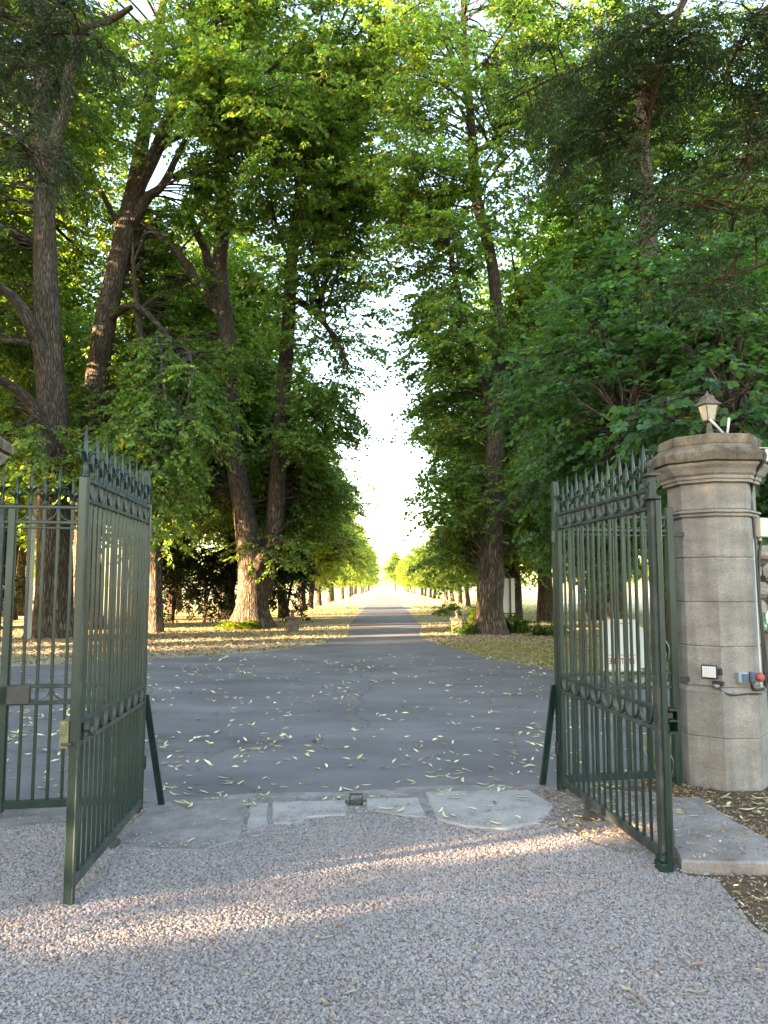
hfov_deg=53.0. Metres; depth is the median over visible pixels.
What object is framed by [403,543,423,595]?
avenue lime
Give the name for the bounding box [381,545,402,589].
lime tree
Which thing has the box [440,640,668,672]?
grass
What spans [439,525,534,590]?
avenue lime
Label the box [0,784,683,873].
threshold bed
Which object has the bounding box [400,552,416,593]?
avenue lime
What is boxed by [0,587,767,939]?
ground
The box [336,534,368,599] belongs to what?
avenue lime
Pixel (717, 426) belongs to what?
tube aerial
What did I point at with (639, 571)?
lime tree
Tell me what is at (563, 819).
crack litter
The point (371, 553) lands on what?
avenue lime
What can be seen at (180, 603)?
lime tree
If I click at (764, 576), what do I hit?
rubble wall
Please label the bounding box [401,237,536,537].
lime tree
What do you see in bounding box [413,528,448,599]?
avenue lime
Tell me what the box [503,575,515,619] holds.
notice board
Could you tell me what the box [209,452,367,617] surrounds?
avenue lime
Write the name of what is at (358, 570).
avenue lime
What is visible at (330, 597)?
avenue lime
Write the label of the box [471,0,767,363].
cedar tree
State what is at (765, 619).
assembly sign
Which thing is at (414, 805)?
threshold stone
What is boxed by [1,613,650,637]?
dry grass
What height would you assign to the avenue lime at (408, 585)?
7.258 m
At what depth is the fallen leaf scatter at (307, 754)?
8.76 m
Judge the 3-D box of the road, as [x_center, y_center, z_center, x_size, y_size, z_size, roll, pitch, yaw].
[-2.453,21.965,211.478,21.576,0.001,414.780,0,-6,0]
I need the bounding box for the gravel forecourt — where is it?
[0,815,767,1023]
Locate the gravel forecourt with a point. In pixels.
(573, 999)
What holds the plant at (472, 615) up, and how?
on the ground at (440, 621)
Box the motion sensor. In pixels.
[712,681,724,688]
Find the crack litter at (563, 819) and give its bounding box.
[58,779,765,839]
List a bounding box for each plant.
[212,618,259,629]
[427,600,462,615]
[447,615,479,634]
[464,601,476,622]
[505,610,534,633]
[529,620,568,636]
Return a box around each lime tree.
[0,0,174,638]
[0,172,123,545]
[1,206,114,619]
[14,204,124,615]
[25,546,35,580]
[49,0,373,629]
[72,232,223,570]
[78,179,219,632]
[79,241,249,610]
[116,0,471,628]
[126,180,362,619]
[181,329,308,555]
[335,0,631,634]
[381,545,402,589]
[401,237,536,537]
[410,165,591,621]
[460,68,767,651]
[463,159,695,570]
[470,202,666,619]
[479,0,764,620]
[502,168,638,612]
[627,556,648,583]
[658,86,766,426]
[662,0,767,433]
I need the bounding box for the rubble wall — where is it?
[757,545,767,658]
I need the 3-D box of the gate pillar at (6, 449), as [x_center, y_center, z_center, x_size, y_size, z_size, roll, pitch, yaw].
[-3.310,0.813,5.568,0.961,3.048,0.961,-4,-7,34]
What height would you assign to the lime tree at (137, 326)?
19.628 m
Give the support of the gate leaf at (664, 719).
attached to the side railing at (674, 679)
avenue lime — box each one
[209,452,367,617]
[294,514,356,608]
[297,447,377,611]
[314,462,378,605]
[327,498,376,602]
[327,546,370,590]
[328,530,367,601]
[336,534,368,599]
[347,531,376,596]
[351,522,380,595]
[353,542,376,594]
[356,547,379,593]
[358,546,379,593]
[362,548,377,592]
[365,565,378,591]
[367,555,380,591]
[394,553,413,591]
[394,563,404,590]
[395,556,412,591]
[397,568,411,592]
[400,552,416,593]
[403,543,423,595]
[404,568,418,589]
[405,539,427,596]
[407,545,442,598]
[407,554,433,596]
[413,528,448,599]
[416,534,454,601]
[424,523,463,604]
[428,525,476,606]
[436,480,552,587]
[437,430,567,619]
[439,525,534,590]
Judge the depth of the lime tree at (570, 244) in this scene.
29.80 m
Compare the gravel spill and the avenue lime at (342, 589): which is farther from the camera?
the avenue lime at (342, 589)
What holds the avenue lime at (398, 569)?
on the ground at (440, 621)
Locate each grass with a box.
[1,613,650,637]
[103,593,649,613]
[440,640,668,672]
[643,735,671,770]
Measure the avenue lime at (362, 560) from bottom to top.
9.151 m
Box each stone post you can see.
[286,609,299,632]
[450,610,463,633]
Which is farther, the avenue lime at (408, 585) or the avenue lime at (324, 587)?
the avenue lime at (408, 585)
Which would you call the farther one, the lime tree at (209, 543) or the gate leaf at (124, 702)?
the lime tree at (209, 543)
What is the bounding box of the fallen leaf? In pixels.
[619,984,633,989]
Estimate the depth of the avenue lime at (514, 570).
36.42 m
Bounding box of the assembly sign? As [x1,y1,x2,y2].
[763,606,767,629]
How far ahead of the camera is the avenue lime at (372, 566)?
182.87 m
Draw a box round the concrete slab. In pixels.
[119,798,248,850]
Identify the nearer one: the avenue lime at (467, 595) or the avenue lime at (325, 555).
the avenue lime at (325, 555)
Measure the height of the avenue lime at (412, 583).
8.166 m
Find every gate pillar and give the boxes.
[0,436,13,464]
[648,433,767,790]
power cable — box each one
[719,688,761,695]
[749,673,764,690]
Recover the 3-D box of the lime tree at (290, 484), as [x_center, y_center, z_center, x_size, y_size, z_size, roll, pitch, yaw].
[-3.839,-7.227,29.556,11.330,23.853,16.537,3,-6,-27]
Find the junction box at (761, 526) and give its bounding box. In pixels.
[755,518,767,540]
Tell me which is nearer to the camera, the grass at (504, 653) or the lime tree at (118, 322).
the grass at (504, 653)
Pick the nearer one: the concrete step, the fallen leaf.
the fallen leaf
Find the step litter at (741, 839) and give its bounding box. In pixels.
[672,795,767,859]
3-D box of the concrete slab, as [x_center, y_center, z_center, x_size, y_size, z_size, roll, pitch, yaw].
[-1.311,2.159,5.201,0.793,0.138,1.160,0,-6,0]
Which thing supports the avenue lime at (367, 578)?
on the ground at (440, 621)
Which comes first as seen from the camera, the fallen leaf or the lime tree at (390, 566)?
the fallen leaf
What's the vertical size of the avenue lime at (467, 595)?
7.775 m
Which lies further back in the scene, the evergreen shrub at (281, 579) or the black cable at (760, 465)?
the evergreen shrub at (281, 579)
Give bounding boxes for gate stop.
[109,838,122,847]
[578,811,605,820]
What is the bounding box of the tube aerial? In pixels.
[709,418,729,432]
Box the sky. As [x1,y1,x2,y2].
[1,0,767,586]
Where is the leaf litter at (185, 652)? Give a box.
[0,625,668,677]
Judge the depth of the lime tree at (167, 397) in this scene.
26.50 m
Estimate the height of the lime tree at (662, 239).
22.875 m
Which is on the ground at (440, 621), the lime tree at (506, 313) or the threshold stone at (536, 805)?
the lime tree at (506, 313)
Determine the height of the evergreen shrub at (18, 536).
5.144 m
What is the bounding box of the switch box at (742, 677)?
[736,672,748,683]
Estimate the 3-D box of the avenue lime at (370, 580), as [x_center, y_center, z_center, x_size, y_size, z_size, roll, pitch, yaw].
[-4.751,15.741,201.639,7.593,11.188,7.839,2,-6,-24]
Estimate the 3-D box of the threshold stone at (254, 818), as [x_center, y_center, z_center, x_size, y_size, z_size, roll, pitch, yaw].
[-0.869,2.173,5.321,0.149,0.134,0.678,1,-6,-7]
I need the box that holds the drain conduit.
[753,539,761,686]
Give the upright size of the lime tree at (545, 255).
21.988 m
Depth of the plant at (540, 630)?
24.65 m
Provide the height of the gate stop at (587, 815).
0.055 m
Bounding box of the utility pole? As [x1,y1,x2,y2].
[27,479,40,638]
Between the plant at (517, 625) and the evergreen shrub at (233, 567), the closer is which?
the plant at (517, 625)
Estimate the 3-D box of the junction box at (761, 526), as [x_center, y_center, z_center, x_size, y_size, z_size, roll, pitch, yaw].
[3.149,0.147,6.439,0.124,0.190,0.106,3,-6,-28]
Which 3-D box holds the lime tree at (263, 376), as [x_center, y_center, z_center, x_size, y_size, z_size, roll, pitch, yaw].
[-7.653,-5.833,38.291,11.630,23.035,13.424,-2,-6,19]
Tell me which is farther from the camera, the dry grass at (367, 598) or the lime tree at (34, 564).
the lime tree at (34, 564)
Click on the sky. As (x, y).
(392, 467)
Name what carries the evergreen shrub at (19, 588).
on the ground at (440, 621)
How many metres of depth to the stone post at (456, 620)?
25.78 m
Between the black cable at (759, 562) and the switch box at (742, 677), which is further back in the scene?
the black cable at (759, 562)
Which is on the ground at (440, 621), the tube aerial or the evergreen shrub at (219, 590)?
the evergreen shrub at (219, 590)
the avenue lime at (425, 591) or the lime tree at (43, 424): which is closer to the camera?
the lime tree at (43, 424)
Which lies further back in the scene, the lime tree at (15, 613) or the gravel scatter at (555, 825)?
the lime tree at (15, 613)
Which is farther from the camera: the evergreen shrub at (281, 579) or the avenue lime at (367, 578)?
the avenue lime at (367, 578)
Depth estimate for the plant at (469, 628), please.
25.55 m
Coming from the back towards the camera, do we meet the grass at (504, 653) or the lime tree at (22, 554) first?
the lime tree at (22, 554)
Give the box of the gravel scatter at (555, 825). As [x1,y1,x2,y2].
[0,794,767,935]
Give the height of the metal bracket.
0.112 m
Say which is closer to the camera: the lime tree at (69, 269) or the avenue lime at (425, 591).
the lime tree at (69, 269)
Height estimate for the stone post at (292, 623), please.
0.820 m
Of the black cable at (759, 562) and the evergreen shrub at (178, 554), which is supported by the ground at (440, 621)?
the evergreen shrub at (178, 554)
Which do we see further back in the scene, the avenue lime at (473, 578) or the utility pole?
the avenue lime at (473, 578)
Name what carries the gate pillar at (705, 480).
on the ground at (440, 621)
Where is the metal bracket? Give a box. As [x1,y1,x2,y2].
[759,447,767,462]
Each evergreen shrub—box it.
[1,514,20,628]
[2,560,34,621]
[131,518,221,622]
[163,541,237,622]
[199,530,237,619]
[269,539,319,622]
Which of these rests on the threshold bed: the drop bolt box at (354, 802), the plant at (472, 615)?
the drop bolt box at (354, 802)
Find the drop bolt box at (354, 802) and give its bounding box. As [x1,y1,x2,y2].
[349,793,362,804]
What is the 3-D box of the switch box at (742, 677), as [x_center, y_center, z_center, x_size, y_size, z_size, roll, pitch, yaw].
[2.845,1.314,6.103,0.088,0.086,0.060,0,-6,-4]
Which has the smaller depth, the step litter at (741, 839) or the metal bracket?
the step litter at (741, 839)
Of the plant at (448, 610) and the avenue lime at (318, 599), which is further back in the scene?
the avenue lime at (318, 599)
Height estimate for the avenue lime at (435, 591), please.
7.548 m
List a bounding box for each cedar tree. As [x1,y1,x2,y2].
[0,0,173,238]
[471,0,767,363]
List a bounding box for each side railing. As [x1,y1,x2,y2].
[0,468,164,813]
[539,482,689,791]
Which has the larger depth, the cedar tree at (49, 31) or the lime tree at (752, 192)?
the lime tree at (752, 192)
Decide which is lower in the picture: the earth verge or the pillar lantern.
the earth verge
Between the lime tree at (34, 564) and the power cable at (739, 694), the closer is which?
the power cable at (739, 694)
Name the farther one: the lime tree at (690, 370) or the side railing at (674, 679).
the lime tree at (690, 370)
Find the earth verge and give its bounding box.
[612,777,767,933]
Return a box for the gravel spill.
[86,788,767,937]
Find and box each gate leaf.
[59,427,154,904]
[553,445,678,873]
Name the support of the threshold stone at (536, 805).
on the threshold bed
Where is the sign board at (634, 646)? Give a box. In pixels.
[602,619,643,671]
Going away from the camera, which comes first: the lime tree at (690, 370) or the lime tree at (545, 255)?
the lime tree at (690, 370)
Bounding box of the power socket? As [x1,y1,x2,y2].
[748,672,764,682]
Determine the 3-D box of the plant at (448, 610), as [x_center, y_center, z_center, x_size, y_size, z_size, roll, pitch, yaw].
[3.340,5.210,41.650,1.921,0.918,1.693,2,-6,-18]
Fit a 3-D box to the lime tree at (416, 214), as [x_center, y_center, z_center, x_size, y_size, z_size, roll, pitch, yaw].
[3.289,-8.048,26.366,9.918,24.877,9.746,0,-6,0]
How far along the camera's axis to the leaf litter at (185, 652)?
21.61 m
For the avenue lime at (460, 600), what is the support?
on the ground at (440, 621)
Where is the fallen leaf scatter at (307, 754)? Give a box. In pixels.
[8,654,667,768]
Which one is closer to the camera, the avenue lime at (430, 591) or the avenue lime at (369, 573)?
the avenue lime at (430, 591)
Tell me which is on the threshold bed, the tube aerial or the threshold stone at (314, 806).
the threshold stone at (314, 806)
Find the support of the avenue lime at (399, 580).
on the ground at (440, 621)
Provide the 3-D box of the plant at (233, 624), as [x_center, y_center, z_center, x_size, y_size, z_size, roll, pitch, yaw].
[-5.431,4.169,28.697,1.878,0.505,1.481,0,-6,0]
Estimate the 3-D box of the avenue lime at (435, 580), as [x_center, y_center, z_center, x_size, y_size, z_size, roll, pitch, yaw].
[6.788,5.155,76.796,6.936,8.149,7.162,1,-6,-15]
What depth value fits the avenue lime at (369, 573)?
149.16 m
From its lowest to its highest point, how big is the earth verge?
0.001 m
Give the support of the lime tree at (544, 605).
on the ground at (440, 621)
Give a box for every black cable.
[750,448,767,699]
[758,539,767,679]
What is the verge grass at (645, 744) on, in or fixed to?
on the ground at (440, 621)
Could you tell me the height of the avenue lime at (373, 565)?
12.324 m
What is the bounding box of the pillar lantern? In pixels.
[694,391,721,433]
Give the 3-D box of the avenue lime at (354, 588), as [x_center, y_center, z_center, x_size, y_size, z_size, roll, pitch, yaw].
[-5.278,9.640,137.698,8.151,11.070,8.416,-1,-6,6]
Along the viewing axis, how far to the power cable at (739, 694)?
6.08 m
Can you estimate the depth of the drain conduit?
6.29 m
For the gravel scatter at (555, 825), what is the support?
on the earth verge
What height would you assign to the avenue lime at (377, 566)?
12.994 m
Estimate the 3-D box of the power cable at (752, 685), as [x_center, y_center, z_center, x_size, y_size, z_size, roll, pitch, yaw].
[2.955,1.347,6.097,0.149,0.148,0.035,2,-6,-18]
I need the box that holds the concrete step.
[672,797,767,874]
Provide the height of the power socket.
0.085 m
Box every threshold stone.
[246,803,267,831]
[272,800,347,824]
[365,798,426,816]
[425,790,554,830]
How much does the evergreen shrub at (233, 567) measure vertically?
4.487 m
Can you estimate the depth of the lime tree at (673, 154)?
30.32 m
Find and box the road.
[0,589,669,801]
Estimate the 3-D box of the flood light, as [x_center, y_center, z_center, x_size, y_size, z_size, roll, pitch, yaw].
[2.616,1.276,6.147,0.149,0.108,0.066,-5,-7,41]
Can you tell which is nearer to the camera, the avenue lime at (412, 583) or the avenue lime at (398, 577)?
the avenue lime at (412, 583)
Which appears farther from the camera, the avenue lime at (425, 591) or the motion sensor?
the avenue lime at (425, 591)
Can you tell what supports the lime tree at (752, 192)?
on the ground at (440, 621)
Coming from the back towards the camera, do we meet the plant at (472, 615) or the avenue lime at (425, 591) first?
the avenue lime at (425, 591)
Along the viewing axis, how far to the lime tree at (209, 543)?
51.83 m
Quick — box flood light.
[701,664,722,678]
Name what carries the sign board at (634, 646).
on the ground at (440, 621)
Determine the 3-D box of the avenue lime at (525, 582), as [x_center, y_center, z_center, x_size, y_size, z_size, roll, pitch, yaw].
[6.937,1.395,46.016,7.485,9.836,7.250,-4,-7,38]

